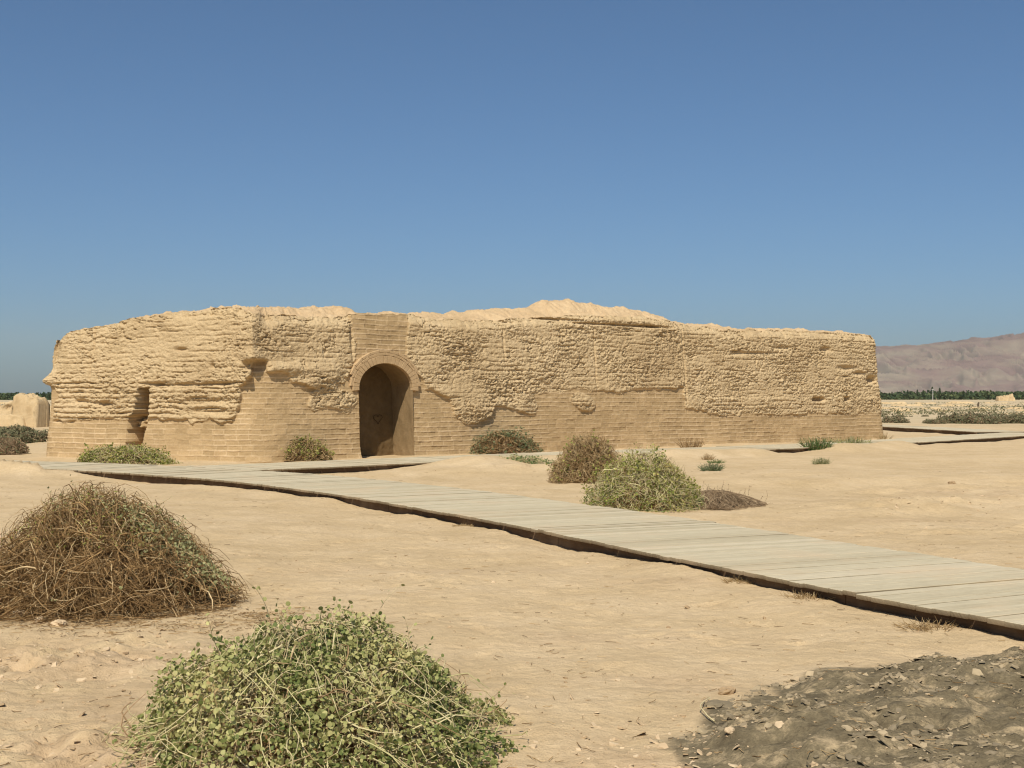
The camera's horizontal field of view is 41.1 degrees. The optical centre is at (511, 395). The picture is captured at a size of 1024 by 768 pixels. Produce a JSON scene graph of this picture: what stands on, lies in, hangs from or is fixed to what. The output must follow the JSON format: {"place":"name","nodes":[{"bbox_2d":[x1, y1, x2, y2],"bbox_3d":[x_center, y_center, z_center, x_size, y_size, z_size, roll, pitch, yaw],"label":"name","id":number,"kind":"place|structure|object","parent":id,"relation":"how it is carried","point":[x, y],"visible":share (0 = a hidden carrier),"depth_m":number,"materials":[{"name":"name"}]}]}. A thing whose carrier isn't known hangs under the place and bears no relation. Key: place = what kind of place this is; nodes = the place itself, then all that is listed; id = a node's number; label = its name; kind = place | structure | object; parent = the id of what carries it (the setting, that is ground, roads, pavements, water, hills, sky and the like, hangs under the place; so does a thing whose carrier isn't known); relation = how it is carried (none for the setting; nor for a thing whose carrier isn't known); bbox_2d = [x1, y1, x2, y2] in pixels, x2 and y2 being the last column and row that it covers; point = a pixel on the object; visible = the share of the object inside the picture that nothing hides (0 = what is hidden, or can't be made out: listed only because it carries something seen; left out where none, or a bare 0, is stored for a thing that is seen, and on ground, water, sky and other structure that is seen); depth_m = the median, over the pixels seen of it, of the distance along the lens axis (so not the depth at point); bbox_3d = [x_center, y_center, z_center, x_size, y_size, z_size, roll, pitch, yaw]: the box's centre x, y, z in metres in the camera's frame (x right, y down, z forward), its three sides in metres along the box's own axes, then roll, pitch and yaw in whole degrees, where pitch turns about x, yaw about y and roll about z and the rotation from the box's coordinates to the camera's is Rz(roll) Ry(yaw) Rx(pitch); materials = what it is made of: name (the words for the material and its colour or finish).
{"place":"outdoors","nodes":[
{"label":"outdoors","id":0,"kind":"place"},
{"bbox_2d":[0,399,1023,767],"bbox_3d":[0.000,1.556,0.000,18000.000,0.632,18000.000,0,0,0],"label":"ground","id":1,"kind":"structure","parent":0,"point":[342,551],"depth_m":9.78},
{"bbox_2d":[0,402,11,414],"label":"ruined wall","id":2,"kind":"structure","parent":1,"relation":"on","point":[6,408],"depth_m":70.95,"materials":[{"name":"beige soil"}]},
{"bbox_2d":[0,429,22,441],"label":"scrub bush","id":3,"kind":"object","parent":1,"relation":"on","point":[5,433],"visible":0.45,"depth_m":46.39,"materials":[{"name":"green plant"}]},
{"bbox_2d":[0,414,25,426],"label":"ruined wall","id":4,"kind":"structure","parent":1,"relation":"on","point":[8,420],"depth_m":69.78,"materials":[{"name":"beige soil"}]},
{"bbox_2d":[0,435,29,454],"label":"dry bush","id":5,"kind":"object","parent":1,"relation":"on","point":[13,447],"visible":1,"depth_m":37.38,"materials":[{"name":"brown plant"}]},
{"bbox_2d":[9,424,33,431],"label":"scrub bush","id":6,"kind":"object","parent":1,"relation":"on","point":[19,428],"visible":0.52,"depth_m":58.33,"materials":[{"name":"green plant"}]},
{"bbox_2d":[9,610,34,620],"bbox_3d":[-3.604,1.615,9.991,0.240,0.105,0.167,0,0,32],"label":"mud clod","id":7,"kind":"object","parent":1,"relation":"on","point":[19,614],"visible":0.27,"depth_m":9.94,"materials":[{"name":"brown soil"}]},
{"bbox_2d":[10,429,34,442],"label":"scrub bush","id":8,"kind":"object","parent":1,"relation":"on","point":[26,435],"visible":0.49,"depth_m":46.88,"materials":[{"name":"green plant"}]},
{"bbox_2d":[0,392,51,399],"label":"distant trees","id":9,"kind":"object","parent":1,"relation":"on","point":[11,395],"visible":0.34,"depth_m":502.55,"materials":[{"name":"green plant"}]},
{"bbox_2d":[11,393,49,426],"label":"mud block","id":10,"kind":"structure","parent":1,"relation":"on","point":[33,409],"depth_m":70.13,"materials":[{"name":"beige soil"}]},
{"bbox_2d":[24,429,48,442],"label":"scrub bush","id":11,"kind":"object","parent":1,"relation":"on","point":[41,436],"visible":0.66,"depth_m":47.45,"materials":[{"name":"green plant"}]},
{"bbox_2d":[50,619,67,626],"bbox_3d":[-3.163,1.598,9.537,0.110,0.075,0.149,0,0,3],"label":"mud clod","id":12,"kind":"object","parent":1,"relation":"on","point":[59,622],"visible":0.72,"depth_m":9.48,"materials":[{"name":"beige soil"}]},
{"bbox_2d":[0,474,257,625],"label":"dry bush","id":13,"kind":"object","parent":1,"relation":"on","point":[87,559],"visible":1,"depth_m":10.13,"materials":[{"name":"brown plant"}]},
{"bbox_2d":[76,442,182,464],"bbox_3d":[-8.820,1.332,31.513,2.721,0.609,1.260,0,0,0],"label":"green bush","id":14,"kind":"object","parent":1,"relation":"on","point":[124,454],"visible":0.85,"depth_m":31.35,"materials":[{"name":"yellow plant"}]},
{"bbox_2d":[281,433,334,460],"bbox_3d":[-5.139,1.298,33.682,1.449,0.734,1.110,0,0,-21],"label":"green bush","id":15,"kind":"object","parent":1,"relation":"on","point":[311,450],"visible":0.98,"depth_m":33.46,"materials":[{"name":"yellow plant"}]},
{"bbox_2d":[91,583,530,767],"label":"caper bush","id":16,"kind":"object","parent":1,"relation":"on","point":[331,699],"visible":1,"depth_m":5.89,"materials":[{"name":"green plant"}]},
{"bbox_2d":[42,298,883,462],"bbox_3d":[-0.759,-0.594,45.263,30.068,4.787,11.292,0,0,-42],"label":"adobe ruin","id":17,"kind":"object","parent":1,"relation":"on","point":[247,384],"visible":0.94,"depth_m":36.89,"materials":[{"name":"brick"}]},
{"bbox_2d":[128,395,148,443],"bbox_3d":[-9.200,0.619,34.793,0.702,1.664,1.140,0,0,25],"label":"blocked doorway","id":18,"kind":"structure","parent":17,"relation":"in","point":[144,423],"depth_m":34.77,"materials":[{"name":"brick"}]},
{"bbox_2d":[452,524,474,526],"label":"straw tuft","id":19,"kind":"object","parent":1,"relation":"on","point":[472,525],"visible":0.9,"depth_m":16.52,"materials":[{"name":"beige plant"}]},
{"bbox_2d":[467,426,543,453],"bbox_3d":[-0.249,1.233,37.538,2.314,0.821,1.230,0,0,0],"label":"green bush","id":20,"kind":"object","parent":1,"relation":"on","point":[502,442],"visible":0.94,"depth_m":37.30,"materials":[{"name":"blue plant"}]},
{"bbox_2d":[0,492,1015,767],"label":"sandy clods","id":21,"kind":"object","parent":1,"relation":"on","point":[534,744],"visible":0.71,"depth_m":6.54,"materials":[{"name":"beige soil"}]},
{"bbox_2d":[0,467,1021,767],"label":"twig debris","id":22,"kind":"object","parent":1,"relation":"on","point":[216,613],"visible":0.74,"depth_m":9.45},
{"bbox_2d":[0,401,1023,416],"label":"scrub cover","id":23,"kind":"object","parent":1,"relation":"on","point":[935,412],"visible":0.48,"depth_m":136.09,"materials":[{"name":"green plant"}]},
{"bbox_2d":[0,464,1023,767],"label":"pebbles","id":24,"kind":"object","parent":1,"relation":"on","point":[812,764],"visible":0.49,"depth_m":7.93,"materials":[{"name":"beige stone"}]},
{"bbox_2d":[6,460,1023,640],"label":"boardwalk","id":25,"kind":"structure","parent":1,"relation":"on","point":[989,598],"depth_m":13.58,"materials":[{"name":"grey wood"}]},
{"bbox_2d":[499,451,552,463],"bbox_3d":[0.097,1.441,30.828,1.810,0.371,0.962,0,0,0],"label":"plant","id":26,"kind":"object","parent":1,"relation":"on","point":[530,461],"visible":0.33,"depth_m":30.80,"materials":[{"name":"green plant"}]},
{"bbox_2d":[546,429,626,483],"bbox_3d":[1.391,1.127,24.644,1.673,1.060,1.538,0,0,0],"label":"dry bush","id":27,"kind":"object","parent":1,"relation":"on","point":[580,462],"visible":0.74,"depth_m":24.33,"materials":[{"name":"yellow plant"}]},
{"bbox_2d":[186,432,1023,473],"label":"boardwalk","id":28,"kind":"structure","parent":1,"relation":"on","point":[336,466],"depth_m":32.03,"materials":[{"name":"grey wood"}]},
{"bbox_2d":[580,442,708,511],"bbox_3d":[1.860,1.151,19.485,1.939,1.002,1.678,0,0,0],"label":"green bush","id":29,"kind":"object","parent":1,"relation":"on","point":[640,486],"visible":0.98,"depth_m":19.20,"materials":[{"name":"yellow plant"}]},
{"bbox_2d":[675,437,705,447],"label":"dry tuft","id":30,"kind":"object","parent":1,"relation":"on","point":[687,445],"visible":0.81,"depth_m":41.79,"materials":[{"name":"brown plant"}]},
{"bbox_2d":[700,696,714,721],"bbox_3d":[0.974,1.563,6.867,0.067,0.046,0.647,0,0,6],"label":"root","id":31,"kind":"object","parent":1,"relation":"on","point":[704,711],"visible":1,"depth_m":6.70,"materials":[{"name":"beige wood"}]},
{"bbox_2d":[701,454,714,459],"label":"dry tuft","id":32,"kind":"object","parent":1,"relation":"on","point":[707,456],"visible":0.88,"depth_m":34.09,"materials":[{"name":"brown plant"}]},
{"bbox_2d":[698,462,724,470],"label":"plant","id":33,"kind":"object","parent":1,"relation":"on","point":[710,467],"visible":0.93,"depth_m":28.60,"materials":[{"name":"green plant"}]},
{"bbox_2d":[707,458,725,463],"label":"plant","id":34,"kind":"object","parent":1,"relation":"on","point":[718,461],"visible":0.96,"depth_m":31.99,"materials":[{"name":"green plant"}]},
{"bbox_2d":[702,699,733,708],"bbox_3d":[1.044,1.570,6.907,0.169,0.052,0.120,0,0,34],"label":"mud clod","id":35,"kind":"object","parent":1,"relation":"on","point":[717,703],"visible":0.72,"depth_m":6.89,"materials":[{"name":"grey soil"}]},
{"bbox_2d":[684,482,767,509],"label":"twig litter","id":36,"kind":"object","parent":1,"relation":"on","point":[723,499],"visible":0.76,"depth_m":19.67,"materials":[{"name":"brown plant"}]},
{"bbox_2d":[718,686,735,694],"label":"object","id":37,"kind":"object","parent":1,"relation":"on","point":[728,690],"visible":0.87,"depth_m":7.29,"materials":[{"name":"beige stone"}]},
{"bbox_2d":[724,726,734,733],"bbox_3d":[0.963,1.481,6.042,0.052,0.031,0.036,0,0,-23],"label":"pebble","id":38,"kind":"object","parent":1,"relation":"on","point":[729,730],"visible":1,"depth_m":6.03,"materials":[{"name":"beige stone"}]},
{"bbox_2d":[721,574,753,583],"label":"straw tuft","id":39,"kind":"object","parent":1,"relation":"on","point":[735,579],"visible":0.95,"depth_m":11.45,"materials":[{"name":"beige plant"}]},
{"bbox_2d":[779,590,834,600],"bbox_3d":[2.301,1.548,10.587,0.454,0.098,0.361,0,0,0],"label":"straw tuft","id":40,"kind":"object","parent":1,"relation":"on","point":[807,595],"visible":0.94,"depth_m":10.58,"materials":[{"name":"beige plant"}]},
{"bbox_2d":[799,436,833,449],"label":"reed clump","id":41,"kind":"object","parent":1,"relation":"on","point":[818,445],"visible":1,"depth_m":38.89,"materials":[{"name":"green plant"}]},
{"bbox_2d":[811,457,832,464],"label":"plant","id":42,"kind":"object","parent":1,"relation":"on","point":[817,461],"visible":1,"depth_m":31.23,"materials":[{"name":"green plant"}]},
{"bbox_2d":[658,647,1023,767],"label":"grey clods","id":43,"kind":"object","parent":1,"relation":"on","point":[809,674],"visible":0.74,"depth_m":6.41,"materials":[{"name":"grey soil"}]},
{"bbox_2d":[831,436,870,442],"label":"reed clump","id":44,"kind":"object","parent":1,"relation":"on","point":[852,441],"visible":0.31,"depth_m":42.59,"materials":[{"name":"green plant"}]},
{"bbox_2d":[872,433,892,439],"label":"dry tuft","id":45,"kind":"object","parent":1,"relation":"on","point":[885,436],"visible":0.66,"depth_m":48.76,"materials":[{"name":"brown plant"}]},
{"bbox_2d":[881,401,906,403],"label":"mud wall","id":46,"kind":"structure","parent":1,"relation":"on","point":[902,402],"depth_m":272.40,"materials":[{"name":"beige soil"}]},
{"bbox_2d":[882,413,910,422],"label":"scrub bush","id":47,"kind":"object","parent":1,"relation":"on","point":[891,419],"visible":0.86,"depth_m":80.06,"materials":[{"name":"green plant"}]},
{"bbox_2d":[890,408,912,411],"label":"mud wall","id":48,"kind":"structure","parent":1,"relation":"on","point":[908,409],"depth_m":140.94,"materials":[{"name":"beige soil"}]},
{"bbox_2d":[890,404,922,405],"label":"mud wall","id":49,"kind":"structure","parent":1,"relation":"on","point":[906,404],"depth_m":215.13,"materials":[{"name":"beige soil"}]},
{"bbox_2d":[914,402,936,403],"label":"mud wall","id":50,"kind":"structure","parent":1,"relation":"on","point":[924,403],"depth_m":272.47,"materials":[{"name":"beige soil"}]},
{"bbox_2d":[893,617,970,633],"bbox_3d":[2.879,1.550,9.334,0.551,0.102,0.425,0,0,0],"label":"straw tuft","id":51,"kind":"object","parent":1,"relation":"on","point":[926,625],"visible":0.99,"depth_m":9.31,"materials":[{"name":"beige plant"}]},
{"bbox_2d":[926,417,946,423],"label":"scrub bush","id":52,"kind":"object","parent":1,"relation":"on","point":[935,421],"visible":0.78,"depth_m":77.10,"materials":[{"name":"green plant"}]},
{"bbox_2d":[936,414,950,420],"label":"scrub bush","id":53,"kind":"object","parent":1,"relation":"on","point":[945,415],"visible":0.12,"depth_m":80.08,"materials":[{"name":"green plant"}]},
{"bbox_2d":[879,390,1023,399],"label":"distant trees","id":54,"kind":"object","parent":1,"relation":"on","point":[979,395],"visible":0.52,"depth_m":545.79,"materials":[{"name":"green plant"}]},
{"bbox_2d":[882,424,1023,434],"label":"boardwalk","id":55,"kind":"structure","parent":1,"relation":"on","point":[929,429],"depth_m":59.00,"materials":[{"name":"grey wood"}]},
{"bbox_2d":[938,404,968,405],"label":"mud wall","id":56,"kind":"structure","parent":1,"relation":"on","point":[951,405],"depth_m":215.12,"materials":[{"name":"beige soil"}]},
{"bbox_2d":[945,416,962,423],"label":"scrub bush","id":57,"kind":"object","parent":1,"relation":"on","point":[948,422],"visible":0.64,"depth_m":78.54,"materials":[{"name":"green plant"}]},
{"bbox_2d":[945,401,974,403],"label":"mud wall","id":58,"kind":"structure","parent":1,"relation":"on","point":[958,402],"depth_m":272.59,"materials":[{"name":"beige soil"}]},
{"bbox_2d":[944,411,980,423],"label":"scrub bush","id":59,"kind":"object","parent":1,"relation":"on","point":[969,413],"visible":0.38,"depth_m":78.59,"materials":[{"name":"green plant"}]},
{"bbox_2d":[957,413,989,423],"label":"scrub bush","id":60,"kind":"object","parent":1,"relation":"on","point":[971,419],"visible":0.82,"depth_m":76.87,"materials":[{"name":"green plant"}]},
{"bbox_2d":[981,415,1000,423],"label":"scrub bush","id":61,"kind":"object","parent":1,"relation":"on","point":[992,420],"visible":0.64,"depth_m":76.94,"materials":[{"name":"green plant"}]},
{"bbox_2d":[979,411,1006,417],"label":"scrub bush","id":62,"kind":"object","parent":1,"relation":"on","point":[993,415],"visible":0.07,"depth_m":80.23,"materials":[{"name":"green plant"}]},
{"bbox_2d":[995,394,1014,400],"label":"mud block","id":63,"kind":"structure","parent":1,"relation":"on","point":[1010,397],"depth_m":408.38,"materials":[{"name":"beige soil"}]},
{"bbox_2d":[996,414,1017,423],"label":"scrub bush","id":64,"kind":"object","parent":1,"relation":"on","point":[1002,420],"visible":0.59,"depth_m":78.38,"materials":[{"name":"green plant"}]},
{"bbox_2d":[998,414,1023,423],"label":"scrub bush","id":65,"kind":"object","parent":1,"relation":"on","point":[1016,420],"visible":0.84,"depth_m":78.19,"materials":[{"name":"green plant"}]},
{"bbox_2d":[0,0,1023,393],"label":"sky","id":66,"kind":"structure","parent":0,"point":[851,166],"materials":[{"name":"blue"}]},
{"bbox_2d":[875,333,1023,393],"bbox_3d":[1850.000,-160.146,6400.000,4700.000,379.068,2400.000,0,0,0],"label":"hills","id":67,"kind":"structure","parent":0,"point":[977,364],"depth_m":5861.60,"materials":[{"name":"stone"}]}
]}

